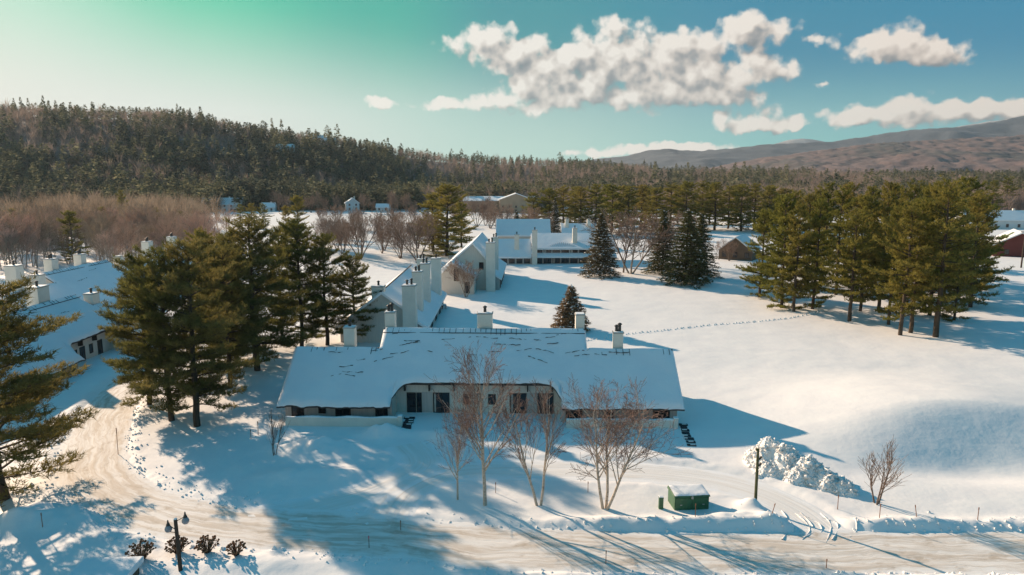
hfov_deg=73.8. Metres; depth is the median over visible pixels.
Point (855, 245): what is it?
pine tree
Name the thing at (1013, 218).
ranch house
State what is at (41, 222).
bare tree
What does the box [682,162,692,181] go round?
crest tree
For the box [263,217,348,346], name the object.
pine tree
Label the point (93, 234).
bare tree
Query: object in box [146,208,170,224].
bare tree
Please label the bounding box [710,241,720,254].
bare tree
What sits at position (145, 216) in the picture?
bare tree
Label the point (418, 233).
bare tree
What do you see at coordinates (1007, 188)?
pine tree
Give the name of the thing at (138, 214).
bare tree
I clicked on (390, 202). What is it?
bare tree
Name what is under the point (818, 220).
pine tree
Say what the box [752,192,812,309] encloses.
pine tree
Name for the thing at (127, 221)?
bare tree
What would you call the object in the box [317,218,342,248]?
bare tree
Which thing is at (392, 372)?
condominium
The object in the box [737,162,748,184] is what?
crest tree
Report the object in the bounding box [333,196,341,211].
bare tree
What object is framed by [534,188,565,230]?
pine tree
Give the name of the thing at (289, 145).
hill house
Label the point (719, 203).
pine tree
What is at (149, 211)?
bare tree
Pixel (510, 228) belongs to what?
courtyard condominium
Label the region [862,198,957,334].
pine tree
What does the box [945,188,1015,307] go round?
pine tree
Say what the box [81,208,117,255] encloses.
bare tree
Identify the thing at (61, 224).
bare tree
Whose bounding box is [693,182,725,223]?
pine tree
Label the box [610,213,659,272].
bare tree
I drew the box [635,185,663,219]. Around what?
pine tree
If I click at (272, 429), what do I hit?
bare shrub
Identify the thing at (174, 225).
bare tree
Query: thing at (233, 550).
hydrangea
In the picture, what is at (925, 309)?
pine tree
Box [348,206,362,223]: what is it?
bare tree
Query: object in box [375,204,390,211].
field shed
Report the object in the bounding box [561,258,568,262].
door
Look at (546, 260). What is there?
door
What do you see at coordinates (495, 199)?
lodge
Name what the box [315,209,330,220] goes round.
bare tree
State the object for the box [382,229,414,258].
bare tree
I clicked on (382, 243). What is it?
bare tree
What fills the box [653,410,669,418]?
window
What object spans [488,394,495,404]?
window
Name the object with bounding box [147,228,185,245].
bare tree
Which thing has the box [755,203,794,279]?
pine tree
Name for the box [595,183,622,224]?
pine tree
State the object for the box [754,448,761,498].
wooden pole
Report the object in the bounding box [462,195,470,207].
bare tree
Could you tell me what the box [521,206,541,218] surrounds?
bare tree
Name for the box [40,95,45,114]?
crest tree
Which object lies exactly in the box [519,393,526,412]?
door
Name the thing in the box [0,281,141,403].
condominium
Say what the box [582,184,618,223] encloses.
pine tree
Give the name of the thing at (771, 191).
pine tree
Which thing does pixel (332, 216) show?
bare tree
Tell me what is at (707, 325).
footprint trail
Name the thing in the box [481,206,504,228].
bare tree
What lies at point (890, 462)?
bare sapling
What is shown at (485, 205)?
bare tree
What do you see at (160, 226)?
bare tree
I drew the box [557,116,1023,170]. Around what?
mountain ridge
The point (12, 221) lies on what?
bare tree
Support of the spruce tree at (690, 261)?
on the snow ground
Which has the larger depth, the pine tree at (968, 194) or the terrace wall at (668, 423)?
the pine tree at (968, 194)
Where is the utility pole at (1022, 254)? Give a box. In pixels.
[1020,231,1023,267]
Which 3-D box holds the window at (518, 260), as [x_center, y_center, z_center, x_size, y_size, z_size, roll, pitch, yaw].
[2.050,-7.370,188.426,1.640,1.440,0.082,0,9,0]
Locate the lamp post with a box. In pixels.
[164,512,188,571]
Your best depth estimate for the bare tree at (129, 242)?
169.14 m
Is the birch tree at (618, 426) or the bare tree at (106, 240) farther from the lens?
the bare tree at (106, 240)
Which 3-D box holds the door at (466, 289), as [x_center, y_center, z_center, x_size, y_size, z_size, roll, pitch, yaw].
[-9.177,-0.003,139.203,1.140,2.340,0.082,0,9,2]
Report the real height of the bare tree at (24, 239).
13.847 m
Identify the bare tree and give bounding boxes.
[0,208,32,260]
[0,211,61,268]
[0,215,23,264]
[0,218,46,263]
[0,221,27,264]
[0,231,25,263]
[1,206,26,223]
[17,222,50,266]
[21,215,60,254]
[23,207,70,267]
[24,201,56,217]
[28,211,58,246]
[30,233,56,260]
[31,225,62,256]
[44,207,73,230]
[46,200,65,217]
[47,222,88,264]
[54,213,70,247]
[55,209,77,240]
[62,202,97,249]
[72,212,96,255]
[75,207,121,253]
[76,216,110,259]
[79,214,111,260]
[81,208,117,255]
[85,233,107,258]
[88,212,115,256]
[88,245,107,261]
[93,225,135,261]
[98,205,117,224]
[106,215,149,256]
[107,218,145,260]
[111,208,143,237]
[113,202,156,237]
[118,229,140,259]
[119,206,153,252]
[131,222,162,244]
[132,235,160,254]
[133,205,164,232]
[138,204,157,229]
[139,233,161,247]
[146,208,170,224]
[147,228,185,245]
[148,207,190,246]
[151,221,181,243]
[159,206,188,224]
[162,214,187,239]
[173,211,213,233]
[177,210,224,238]
[182,215,210,241]
[195,204,218,226]
[196,216,221,242]
[217,202,241,230]
[269,190,284,211]
[284,196,290,209]
[302,197,316,212]
[312,217,336,234]
[314,206,328,218]
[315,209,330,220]
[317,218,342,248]
[325,222,349,253]
[328,204,347,217]
[329,211,346,223]
[331,210,393,259]
[332,233,349,251]
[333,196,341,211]
[341,218,367,244]
[345,209,361,231]
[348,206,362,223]
[359,193,371,212]
[367,208,405,250]
[369,209,443,258]
[372,227,392,252]
[376,215,410,257]
[382,206,402,224]
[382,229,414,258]
[386,190,396,210]
[399,193,410,211]
[404,233,421,262]
[405,221,423,248]
[406,205,416,221]
[421,221,439,254]
[441,257,481,297]
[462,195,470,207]
[464,199,500,225]
[478,198,493,218]
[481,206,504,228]
[483,209,503,226]
[495,204,509,216]
[498,209,510,218]
[504,202,514,214]
[505,206,514,218]
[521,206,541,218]
[536,211,555,226]
[578,206,678,273]
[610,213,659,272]
[629,209,684,264]
[642,214,708,252]
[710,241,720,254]
[718,239,739,260]
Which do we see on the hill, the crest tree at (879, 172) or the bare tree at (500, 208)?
the crest tree at (879, 172)
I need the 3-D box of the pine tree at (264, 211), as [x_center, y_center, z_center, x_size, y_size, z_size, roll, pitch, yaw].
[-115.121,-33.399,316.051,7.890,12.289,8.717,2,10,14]
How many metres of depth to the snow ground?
63.78 m
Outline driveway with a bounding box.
[364,459,853,541]
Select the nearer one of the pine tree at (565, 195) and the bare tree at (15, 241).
the bare tree at (15, 241)
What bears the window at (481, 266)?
in the gabled condominium at (481, 250)
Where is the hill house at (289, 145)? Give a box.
[275,144,294,152]
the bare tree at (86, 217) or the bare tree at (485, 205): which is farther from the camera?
the bare tree at (485, 205)
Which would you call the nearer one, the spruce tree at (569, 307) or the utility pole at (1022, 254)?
the spruce tree at (569, 307)
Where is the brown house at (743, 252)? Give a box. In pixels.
[717,234,761,260]
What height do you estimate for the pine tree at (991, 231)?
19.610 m
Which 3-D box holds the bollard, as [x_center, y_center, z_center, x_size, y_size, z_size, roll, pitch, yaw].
[10.867,15.758,49.797,0.360,1.170,0.320,0,9,0]
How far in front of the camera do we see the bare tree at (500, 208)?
331.48 m
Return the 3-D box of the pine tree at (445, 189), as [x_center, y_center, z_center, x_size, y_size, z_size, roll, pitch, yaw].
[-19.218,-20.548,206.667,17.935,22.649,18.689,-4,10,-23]
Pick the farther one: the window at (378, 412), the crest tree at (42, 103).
the crest tree at (42, 103)
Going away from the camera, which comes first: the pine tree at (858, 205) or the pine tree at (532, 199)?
the pine tree at (858, 205)
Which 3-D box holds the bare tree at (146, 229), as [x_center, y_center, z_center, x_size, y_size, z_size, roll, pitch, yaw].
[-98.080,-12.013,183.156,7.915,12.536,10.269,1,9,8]
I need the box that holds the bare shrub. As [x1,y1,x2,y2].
[266,407,290,455]
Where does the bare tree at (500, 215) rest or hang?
on the snow ground
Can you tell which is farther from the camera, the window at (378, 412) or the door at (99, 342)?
the door at (99, 342)
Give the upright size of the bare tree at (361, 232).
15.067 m
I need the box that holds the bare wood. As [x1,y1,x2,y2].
[0,187,231,238]
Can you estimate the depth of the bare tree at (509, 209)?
349.56 m
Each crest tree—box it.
[25,98,33,115]
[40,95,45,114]
[324,125,330,137]
[334,124,341,142]
[647,161,660,187]
[671,163,681,184]
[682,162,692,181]
[729,162,741,184]
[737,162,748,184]
[752,165,761,180]
[780,164,790,186]
[874,170,884,183]
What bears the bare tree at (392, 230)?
on the snow ground
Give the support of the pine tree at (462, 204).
on the snow ground
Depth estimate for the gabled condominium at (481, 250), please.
143.75 m
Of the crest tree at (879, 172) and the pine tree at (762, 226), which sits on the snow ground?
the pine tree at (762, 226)
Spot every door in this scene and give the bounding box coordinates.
[79,346,85,361]
[97,339,102,354]
[407,392,415,411]
[416,392,421,411]
[433,392,441,412]
[442,393,449,412]
[464,282,469,292]
[510,393,518,412]
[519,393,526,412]
[537,258,541,263]
[537,393,545,413]
[544,258,550,263]
[545,393,553,413]
[552,258,559,262]
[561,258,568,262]
[570,258,577,262]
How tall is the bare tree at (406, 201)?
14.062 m
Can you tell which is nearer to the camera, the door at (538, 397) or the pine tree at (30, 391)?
the pine tree at (30, 391)
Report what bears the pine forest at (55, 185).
on the hill
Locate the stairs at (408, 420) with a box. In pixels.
[401,417,414,428]
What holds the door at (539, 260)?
in the courtyard condominium at (573, 247)
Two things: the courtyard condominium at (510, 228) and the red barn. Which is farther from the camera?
the courtyard condominium at (510, 228)
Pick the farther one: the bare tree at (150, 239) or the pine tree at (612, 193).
the pine tree at (612, 193)
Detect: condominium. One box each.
[0,249,129,311]
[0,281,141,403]
[141,232,191,265]
[276,303,684,421]
[335,254,446,342]
[441,232,506,293]
[496,217,595,249]
[498,225,616,264]
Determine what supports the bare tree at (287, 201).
on the snow ground
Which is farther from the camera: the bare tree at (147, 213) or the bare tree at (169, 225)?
the bare tree at (147, 213)
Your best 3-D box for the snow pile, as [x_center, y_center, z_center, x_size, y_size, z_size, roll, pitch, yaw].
[23.006,14.009,56.004,15.000,2.828,15.000,0,9,0]
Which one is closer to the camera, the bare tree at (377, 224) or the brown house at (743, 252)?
the brown house at (743, 252)
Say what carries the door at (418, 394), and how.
in the condominium at (392, 372)
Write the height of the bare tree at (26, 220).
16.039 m
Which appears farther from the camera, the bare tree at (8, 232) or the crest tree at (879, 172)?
the crest tree at (879, 172)
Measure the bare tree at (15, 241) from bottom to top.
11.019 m
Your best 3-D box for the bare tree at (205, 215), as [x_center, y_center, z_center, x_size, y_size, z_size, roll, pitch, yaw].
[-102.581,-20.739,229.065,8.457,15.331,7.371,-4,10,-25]
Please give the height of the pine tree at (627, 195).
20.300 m
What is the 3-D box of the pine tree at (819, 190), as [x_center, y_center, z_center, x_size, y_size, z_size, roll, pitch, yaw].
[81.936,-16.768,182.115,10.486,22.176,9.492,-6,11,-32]
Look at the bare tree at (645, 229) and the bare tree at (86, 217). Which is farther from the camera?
the bare tree at (86, 217)
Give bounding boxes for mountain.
[710,135,1023,174]
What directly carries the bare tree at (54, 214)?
on the snow ground
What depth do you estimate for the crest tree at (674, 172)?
649.82 m
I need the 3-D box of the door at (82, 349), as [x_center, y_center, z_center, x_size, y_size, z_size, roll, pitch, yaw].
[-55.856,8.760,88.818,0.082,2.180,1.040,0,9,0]
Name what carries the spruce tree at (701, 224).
on the snow ground
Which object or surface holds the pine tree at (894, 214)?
on the snow ground
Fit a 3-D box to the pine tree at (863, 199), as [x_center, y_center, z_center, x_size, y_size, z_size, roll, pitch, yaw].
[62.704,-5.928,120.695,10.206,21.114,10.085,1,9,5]
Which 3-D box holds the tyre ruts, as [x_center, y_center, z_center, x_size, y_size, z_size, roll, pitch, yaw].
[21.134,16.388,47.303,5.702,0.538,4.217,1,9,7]
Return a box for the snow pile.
[743,436,858,496]
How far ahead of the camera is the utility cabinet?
49.61 m
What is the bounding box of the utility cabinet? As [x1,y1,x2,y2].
[667,484,709,509]
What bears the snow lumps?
on the snow ground
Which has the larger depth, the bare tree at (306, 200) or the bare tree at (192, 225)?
the bare tree at (306, 200)
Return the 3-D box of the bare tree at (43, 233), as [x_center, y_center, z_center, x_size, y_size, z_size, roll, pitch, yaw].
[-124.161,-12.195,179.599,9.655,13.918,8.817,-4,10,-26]
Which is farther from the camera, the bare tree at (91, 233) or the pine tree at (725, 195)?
the pine tree at (725, 195)
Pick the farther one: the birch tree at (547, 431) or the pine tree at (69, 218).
the pine tree at (69, 218)
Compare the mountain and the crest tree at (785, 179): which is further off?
the mountain
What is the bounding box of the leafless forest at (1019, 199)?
[0,98,1023,211]
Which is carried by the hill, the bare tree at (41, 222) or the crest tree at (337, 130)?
the crest tree at (337, 130)
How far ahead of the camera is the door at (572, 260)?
189.26 m
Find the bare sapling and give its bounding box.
[858,435,909,504]
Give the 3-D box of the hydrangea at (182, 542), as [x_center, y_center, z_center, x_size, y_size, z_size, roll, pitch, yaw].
[-21.466,16.512,43.758,1.598,1.270,1.516,0,9,0]
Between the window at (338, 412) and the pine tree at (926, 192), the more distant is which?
the pine tree at (926, 192)
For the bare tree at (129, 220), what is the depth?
217.36 m
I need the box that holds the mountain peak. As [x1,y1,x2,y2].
[776,119,1006,143]
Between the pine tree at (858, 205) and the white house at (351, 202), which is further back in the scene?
the white house at (351, 202)
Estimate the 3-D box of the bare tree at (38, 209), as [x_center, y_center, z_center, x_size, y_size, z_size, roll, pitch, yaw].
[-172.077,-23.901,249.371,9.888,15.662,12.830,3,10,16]
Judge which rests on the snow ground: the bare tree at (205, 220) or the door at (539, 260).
the bare tree at (205, 220)
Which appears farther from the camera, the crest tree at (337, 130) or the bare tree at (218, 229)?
the crest tree at (337, 130)
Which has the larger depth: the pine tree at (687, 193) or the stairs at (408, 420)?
the pine tree at (687, 193)
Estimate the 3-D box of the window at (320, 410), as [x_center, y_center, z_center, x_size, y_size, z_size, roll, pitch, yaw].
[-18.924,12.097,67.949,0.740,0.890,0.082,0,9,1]
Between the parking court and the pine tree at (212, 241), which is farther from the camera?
the pine tree at (212, 241)
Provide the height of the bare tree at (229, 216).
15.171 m
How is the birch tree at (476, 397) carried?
on the snow ground
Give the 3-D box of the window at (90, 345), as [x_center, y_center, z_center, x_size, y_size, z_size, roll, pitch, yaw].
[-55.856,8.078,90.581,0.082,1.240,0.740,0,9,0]
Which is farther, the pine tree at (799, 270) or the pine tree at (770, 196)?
the pine tree at (770, 196)
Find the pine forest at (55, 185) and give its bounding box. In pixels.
[0,102,1023,210]
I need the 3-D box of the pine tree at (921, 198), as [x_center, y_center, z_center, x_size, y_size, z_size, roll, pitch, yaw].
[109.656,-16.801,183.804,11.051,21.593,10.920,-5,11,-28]
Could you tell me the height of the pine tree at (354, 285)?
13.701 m
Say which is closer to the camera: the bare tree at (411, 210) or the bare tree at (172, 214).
the bare tree at (172, 214)
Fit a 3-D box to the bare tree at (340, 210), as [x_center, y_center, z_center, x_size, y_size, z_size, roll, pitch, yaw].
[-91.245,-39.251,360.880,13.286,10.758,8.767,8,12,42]
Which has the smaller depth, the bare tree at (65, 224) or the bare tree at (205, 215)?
the bare tree at (65, 224)
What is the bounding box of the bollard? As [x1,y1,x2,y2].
[658,495,663,508]
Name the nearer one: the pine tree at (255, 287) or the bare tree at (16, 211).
the pine tree at (255, 287)
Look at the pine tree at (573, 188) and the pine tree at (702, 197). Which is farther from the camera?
the pine tree at (573, 188)
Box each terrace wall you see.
[285,414,402,426]
[566,416,678,428]
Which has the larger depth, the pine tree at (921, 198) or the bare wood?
the bare wood
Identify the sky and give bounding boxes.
[0,0,1023,165]
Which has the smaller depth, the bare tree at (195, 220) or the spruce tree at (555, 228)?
the bare tree at (195, 220)
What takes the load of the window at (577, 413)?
in the condominium at (392, 372)
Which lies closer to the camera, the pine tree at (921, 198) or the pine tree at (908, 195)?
the pine tree at (908, 195)
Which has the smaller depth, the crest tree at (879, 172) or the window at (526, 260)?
the window at (526, 260)
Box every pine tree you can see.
[0,271,99,506]
[53,210,90,261]
[93,250,188,408]
[99,235,237,421]
[115,190,127,211]
[122,236,262,426]
[171,235,247,360]
[180,240,274,388]
[181,227,216,301]
[193,227,276,362]
[201,211,321,370]
[232,204,244,223]
[241,203,258,225]
[254,202,274,224]
[258,225,304,335]
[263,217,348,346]
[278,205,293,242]
[286,194,309,244]
[292,232,367,345]
[327,251,385,336]
[415,192,460,250]
[420,182,474,256]
[449,202,477,247]
[520,192,541,218]
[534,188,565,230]
[542,184,577,222]
[559,186,596,222]
[564,186,586,222]
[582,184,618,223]
[594,184,630,231]
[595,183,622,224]
[612,186,643,230]
[615,185,632,219]
[622,184,654,227]
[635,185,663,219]
[639,186,675,229]
[658,181,685,221]
[665,185,692,223]
[667,180,710,229]
[687,180,722,217]
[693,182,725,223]
[697,181,736,229]
[712,185,739,228]
[716,183,758,230]
[725,185,752,215]
[733,209,787,297]
[738,183,770,228]
[745,185,783,233]
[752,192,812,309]
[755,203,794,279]
[762,185,778,224]
[770,187,793,230]
[772,189,805,257]
[773,202,823,311]
[786,197,846,308]
[788,190,831,285]
[804,184,831,264]
[810,180,846,277]
[816,205,881,321]
[818,181,868,294]
[824,181,861,264]
[827,192,888,296]
[831,195,889,311]
[841,185,886,262]
[853,189,906,307]
[859,205,918,324]
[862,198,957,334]
[863,179,903,253]
[878,196,946,332]
[881,185,923,260]
[886,175,990,337]
[895,180,975,315]
[897,177,927,254]
[907,185,932,254]
[913,185,941,264]
[936,176,1006,293]
[940,227,981,321]
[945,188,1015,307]
[968,200,1004,288]
[985,180,1007,209]
[996,175,1019,206]
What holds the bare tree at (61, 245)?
on the snow ground
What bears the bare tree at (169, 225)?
on the snow ground
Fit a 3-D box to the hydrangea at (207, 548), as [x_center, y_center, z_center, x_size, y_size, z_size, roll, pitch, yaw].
[-19.585,16.498,43.773,1.430,1.274,1.459,8,12,40]
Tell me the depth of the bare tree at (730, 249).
193.70 m
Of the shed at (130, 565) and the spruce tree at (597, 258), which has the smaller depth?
the shed at (130, 565)
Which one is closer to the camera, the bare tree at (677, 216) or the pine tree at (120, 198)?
the bare tree at (677, 216)
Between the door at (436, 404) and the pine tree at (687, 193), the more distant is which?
the pine tree at (687, 193)
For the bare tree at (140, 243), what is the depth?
174.43 m
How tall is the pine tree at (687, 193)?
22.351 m
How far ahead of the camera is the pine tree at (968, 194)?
129.89 m
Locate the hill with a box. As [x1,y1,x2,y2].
[0,117,1020,212]
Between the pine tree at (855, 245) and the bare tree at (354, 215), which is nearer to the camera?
the pine tree at (855, 245)
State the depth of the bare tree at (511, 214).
309.86 m
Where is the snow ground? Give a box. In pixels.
[0,207,1023,574]
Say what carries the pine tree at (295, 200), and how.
on the snow ground
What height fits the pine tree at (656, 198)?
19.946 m
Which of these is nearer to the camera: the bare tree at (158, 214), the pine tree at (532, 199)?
the bare tree at (158, 214)
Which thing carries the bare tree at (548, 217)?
on the snow ground
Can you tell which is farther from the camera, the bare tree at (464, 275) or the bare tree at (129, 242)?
the bare tree at (129, 242)
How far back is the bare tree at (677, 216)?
175.12 m
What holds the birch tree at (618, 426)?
on the snow ground
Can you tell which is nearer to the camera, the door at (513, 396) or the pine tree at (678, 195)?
the door at (513, 396)
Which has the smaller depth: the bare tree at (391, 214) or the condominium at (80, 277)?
the condominium at (80, 277)
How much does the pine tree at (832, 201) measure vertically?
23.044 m
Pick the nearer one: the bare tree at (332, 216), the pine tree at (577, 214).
the bare tree at (332, 216)
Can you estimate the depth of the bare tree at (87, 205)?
216.41 m
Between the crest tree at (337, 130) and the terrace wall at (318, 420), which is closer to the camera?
the terrace wall at (318, 420)
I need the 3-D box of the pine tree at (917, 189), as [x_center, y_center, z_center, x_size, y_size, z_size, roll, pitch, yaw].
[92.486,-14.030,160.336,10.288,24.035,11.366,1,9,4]
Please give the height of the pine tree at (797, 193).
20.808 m
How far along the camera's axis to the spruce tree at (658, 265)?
167.90 m
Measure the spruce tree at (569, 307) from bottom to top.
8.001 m
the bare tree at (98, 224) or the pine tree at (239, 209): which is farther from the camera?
the pine tree at (239, 209)
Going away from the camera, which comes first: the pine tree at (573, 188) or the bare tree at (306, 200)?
the pine tree at (573, 188)
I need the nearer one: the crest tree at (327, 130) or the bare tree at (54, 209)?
the bare tree at (54, 209)
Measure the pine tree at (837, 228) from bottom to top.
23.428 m
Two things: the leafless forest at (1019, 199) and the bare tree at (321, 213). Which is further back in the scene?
the leafless forest at (1019, 199)
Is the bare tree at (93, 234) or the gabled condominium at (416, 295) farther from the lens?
the bare tree at (93, 234)
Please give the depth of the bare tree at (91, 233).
184.80 m
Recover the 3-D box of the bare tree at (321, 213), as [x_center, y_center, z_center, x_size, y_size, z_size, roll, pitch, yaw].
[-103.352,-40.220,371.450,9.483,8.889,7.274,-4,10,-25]
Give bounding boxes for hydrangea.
[125,538,156,558]
[164,535,190,553]
[193,534,219,553]
[225,539,246,555]
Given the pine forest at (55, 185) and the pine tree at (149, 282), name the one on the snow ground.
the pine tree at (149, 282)
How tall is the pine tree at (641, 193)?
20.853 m
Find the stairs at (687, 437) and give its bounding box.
[679,423,695,445]
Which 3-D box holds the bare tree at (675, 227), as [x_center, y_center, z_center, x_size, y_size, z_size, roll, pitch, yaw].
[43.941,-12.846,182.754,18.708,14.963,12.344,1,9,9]
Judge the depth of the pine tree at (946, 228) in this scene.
99.87 m
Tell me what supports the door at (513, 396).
in the condominium at (392, 372)
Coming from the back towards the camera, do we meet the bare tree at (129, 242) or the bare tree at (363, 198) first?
the bare tree at (363, 198)
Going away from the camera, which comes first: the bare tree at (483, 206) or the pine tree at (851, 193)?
the pine tree at (851, 193)
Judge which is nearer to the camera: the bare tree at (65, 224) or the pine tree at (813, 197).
the pine tree at (813, 197)
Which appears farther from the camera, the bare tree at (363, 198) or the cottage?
the cottage
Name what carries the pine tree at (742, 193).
on the snow ground
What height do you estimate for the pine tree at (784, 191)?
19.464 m
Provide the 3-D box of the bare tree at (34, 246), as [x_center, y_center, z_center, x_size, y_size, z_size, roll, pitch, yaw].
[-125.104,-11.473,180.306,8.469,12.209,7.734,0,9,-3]
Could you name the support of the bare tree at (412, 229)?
on the snow ground
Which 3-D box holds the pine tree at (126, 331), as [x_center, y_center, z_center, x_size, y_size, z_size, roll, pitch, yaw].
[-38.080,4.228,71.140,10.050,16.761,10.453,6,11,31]
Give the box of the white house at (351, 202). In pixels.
[344,196,359,210]
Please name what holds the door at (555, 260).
in the courtyard condominium at (573, 247)
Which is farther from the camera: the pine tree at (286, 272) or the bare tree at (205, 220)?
the bare tree at (205, 220)
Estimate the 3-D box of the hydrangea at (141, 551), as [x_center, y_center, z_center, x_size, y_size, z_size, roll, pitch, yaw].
[-23.420,16.563,42.959,1.749,1.440,1.792,0,9,0]
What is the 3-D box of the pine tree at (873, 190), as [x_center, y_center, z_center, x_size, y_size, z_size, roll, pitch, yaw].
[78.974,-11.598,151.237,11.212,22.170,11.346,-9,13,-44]
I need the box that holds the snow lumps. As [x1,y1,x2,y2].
[30,403,1023,574]
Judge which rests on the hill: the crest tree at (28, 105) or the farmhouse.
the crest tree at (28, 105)
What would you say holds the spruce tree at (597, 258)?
on the snow ground
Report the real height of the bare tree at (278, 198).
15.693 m
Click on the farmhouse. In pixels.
(225, 206)
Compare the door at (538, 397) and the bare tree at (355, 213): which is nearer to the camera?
the door at (538, 397)
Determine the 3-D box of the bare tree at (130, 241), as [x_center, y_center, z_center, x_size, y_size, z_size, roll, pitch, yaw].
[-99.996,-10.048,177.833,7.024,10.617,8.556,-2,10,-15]
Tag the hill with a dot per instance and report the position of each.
(130, 136)
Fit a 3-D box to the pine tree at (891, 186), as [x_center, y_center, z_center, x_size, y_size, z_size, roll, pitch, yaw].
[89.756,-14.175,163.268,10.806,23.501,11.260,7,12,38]
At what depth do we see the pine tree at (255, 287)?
85.57 m
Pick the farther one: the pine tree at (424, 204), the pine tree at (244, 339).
the pine tree at (424, 204)
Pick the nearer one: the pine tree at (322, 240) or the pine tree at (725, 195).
the pine tree at (322, 240)
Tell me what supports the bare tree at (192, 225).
on the snow ground
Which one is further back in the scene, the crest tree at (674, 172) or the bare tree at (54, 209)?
the crest tree at (674, 172)
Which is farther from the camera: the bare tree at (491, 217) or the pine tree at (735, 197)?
the pine tree at (735, 197)
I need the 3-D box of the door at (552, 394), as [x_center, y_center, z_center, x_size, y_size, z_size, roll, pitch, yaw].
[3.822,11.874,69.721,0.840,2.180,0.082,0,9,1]
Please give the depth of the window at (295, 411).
68.06 m
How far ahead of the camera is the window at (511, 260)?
188.43 m
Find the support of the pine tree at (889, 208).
on the snow ground
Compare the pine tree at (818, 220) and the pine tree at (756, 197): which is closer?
the pine tree at (818, 220)
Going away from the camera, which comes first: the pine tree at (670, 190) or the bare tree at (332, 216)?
the bare tree at (332, 216)
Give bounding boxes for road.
[53,350,1023,574]
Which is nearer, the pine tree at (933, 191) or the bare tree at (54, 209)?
the pine tree at (933, 191)
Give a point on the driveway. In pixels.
(407, 502)
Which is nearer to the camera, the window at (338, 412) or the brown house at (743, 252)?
the window at (338, 412)
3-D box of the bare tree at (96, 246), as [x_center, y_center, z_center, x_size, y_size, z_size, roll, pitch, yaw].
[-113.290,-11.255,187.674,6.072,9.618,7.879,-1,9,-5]
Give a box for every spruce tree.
[550,197,560,232]
[550,284,590,330]
[578,212,622,279]
[641,209,676,275]
[657,209,713,289]
[679,213,723,278]
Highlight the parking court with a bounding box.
[248,441,449,520]
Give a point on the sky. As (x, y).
(583, 79)
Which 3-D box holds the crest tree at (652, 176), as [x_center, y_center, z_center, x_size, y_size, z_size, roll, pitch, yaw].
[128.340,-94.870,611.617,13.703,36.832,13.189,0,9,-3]
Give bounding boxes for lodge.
[464,196,536,211]
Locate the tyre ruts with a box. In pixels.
[774,510,857,539]
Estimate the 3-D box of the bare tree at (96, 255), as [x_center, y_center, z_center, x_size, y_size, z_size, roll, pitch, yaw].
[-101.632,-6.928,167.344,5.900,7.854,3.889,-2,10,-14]
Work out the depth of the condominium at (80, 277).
120.21 m
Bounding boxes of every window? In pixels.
[89,343,93,353]
[291,407,303,415]
[318,408,325,412]
[335,409,350,415]
[375,409,387,416]
[479,262,483,269]
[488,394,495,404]
[509,258,514,262]
[516,258,521,262]
[524,258,529,262]
[565,410,581,421]
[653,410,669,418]
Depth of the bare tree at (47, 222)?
177.46 m
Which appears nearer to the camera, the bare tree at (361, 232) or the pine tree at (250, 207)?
the bare tree at (361, 232)
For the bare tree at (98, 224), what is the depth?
199.06 m
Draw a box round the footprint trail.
[586,310,823,340]
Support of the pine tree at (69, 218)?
on the snow ground
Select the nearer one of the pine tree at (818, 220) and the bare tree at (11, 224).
the pine tree at (818, 220)
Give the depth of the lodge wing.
454.76 m
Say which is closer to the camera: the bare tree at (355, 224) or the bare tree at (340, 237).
the bare tree at (340, 237)
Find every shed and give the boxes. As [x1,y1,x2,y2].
[68,556,143,574]
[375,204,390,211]
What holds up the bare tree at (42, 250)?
on the snow ground
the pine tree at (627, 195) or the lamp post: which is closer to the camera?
the lamp post
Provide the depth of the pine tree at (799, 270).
120.09 m
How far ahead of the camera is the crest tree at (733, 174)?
610.75 m
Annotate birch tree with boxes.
[427,341,534,505]
[427,394,478,499]
[491,377,569,505]
[555,375,691,509]
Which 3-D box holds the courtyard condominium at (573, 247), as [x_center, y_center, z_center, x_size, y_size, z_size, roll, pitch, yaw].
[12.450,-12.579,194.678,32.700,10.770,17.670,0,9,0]
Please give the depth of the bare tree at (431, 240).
206.95 m
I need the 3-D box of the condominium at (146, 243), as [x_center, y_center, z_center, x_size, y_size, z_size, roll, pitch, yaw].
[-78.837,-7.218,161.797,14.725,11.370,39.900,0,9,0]
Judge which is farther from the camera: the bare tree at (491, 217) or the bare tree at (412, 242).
the bare tree at (491, 217)
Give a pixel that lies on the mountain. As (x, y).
(997, 153)
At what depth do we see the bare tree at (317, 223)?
248.79 m
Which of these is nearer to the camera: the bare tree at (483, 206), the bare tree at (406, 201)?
the bare tree at (483, 206)
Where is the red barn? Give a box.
[987,229,1023,256]
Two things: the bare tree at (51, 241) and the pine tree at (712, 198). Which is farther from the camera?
the pine tree at (712, 198)
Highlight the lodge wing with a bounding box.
[499,193,532,212]
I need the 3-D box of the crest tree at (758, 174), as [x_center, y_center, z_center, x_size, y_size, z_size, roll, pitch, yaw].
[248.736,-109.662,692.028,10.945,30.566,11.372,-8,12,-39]
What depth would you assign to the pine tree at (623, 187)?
350.33 m
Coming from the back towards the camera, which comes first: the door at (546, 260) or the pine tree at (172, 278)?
the door at (546, 260)
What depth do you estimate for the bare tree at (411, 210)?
350.57 m
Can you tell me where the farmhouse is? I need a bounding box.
[202,196,244,211]
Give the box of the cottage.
[260,201,276,211]
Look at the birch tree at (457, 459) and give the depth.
50.35 m
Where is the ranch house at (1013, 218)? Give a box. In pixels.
[955,208,1023,228]

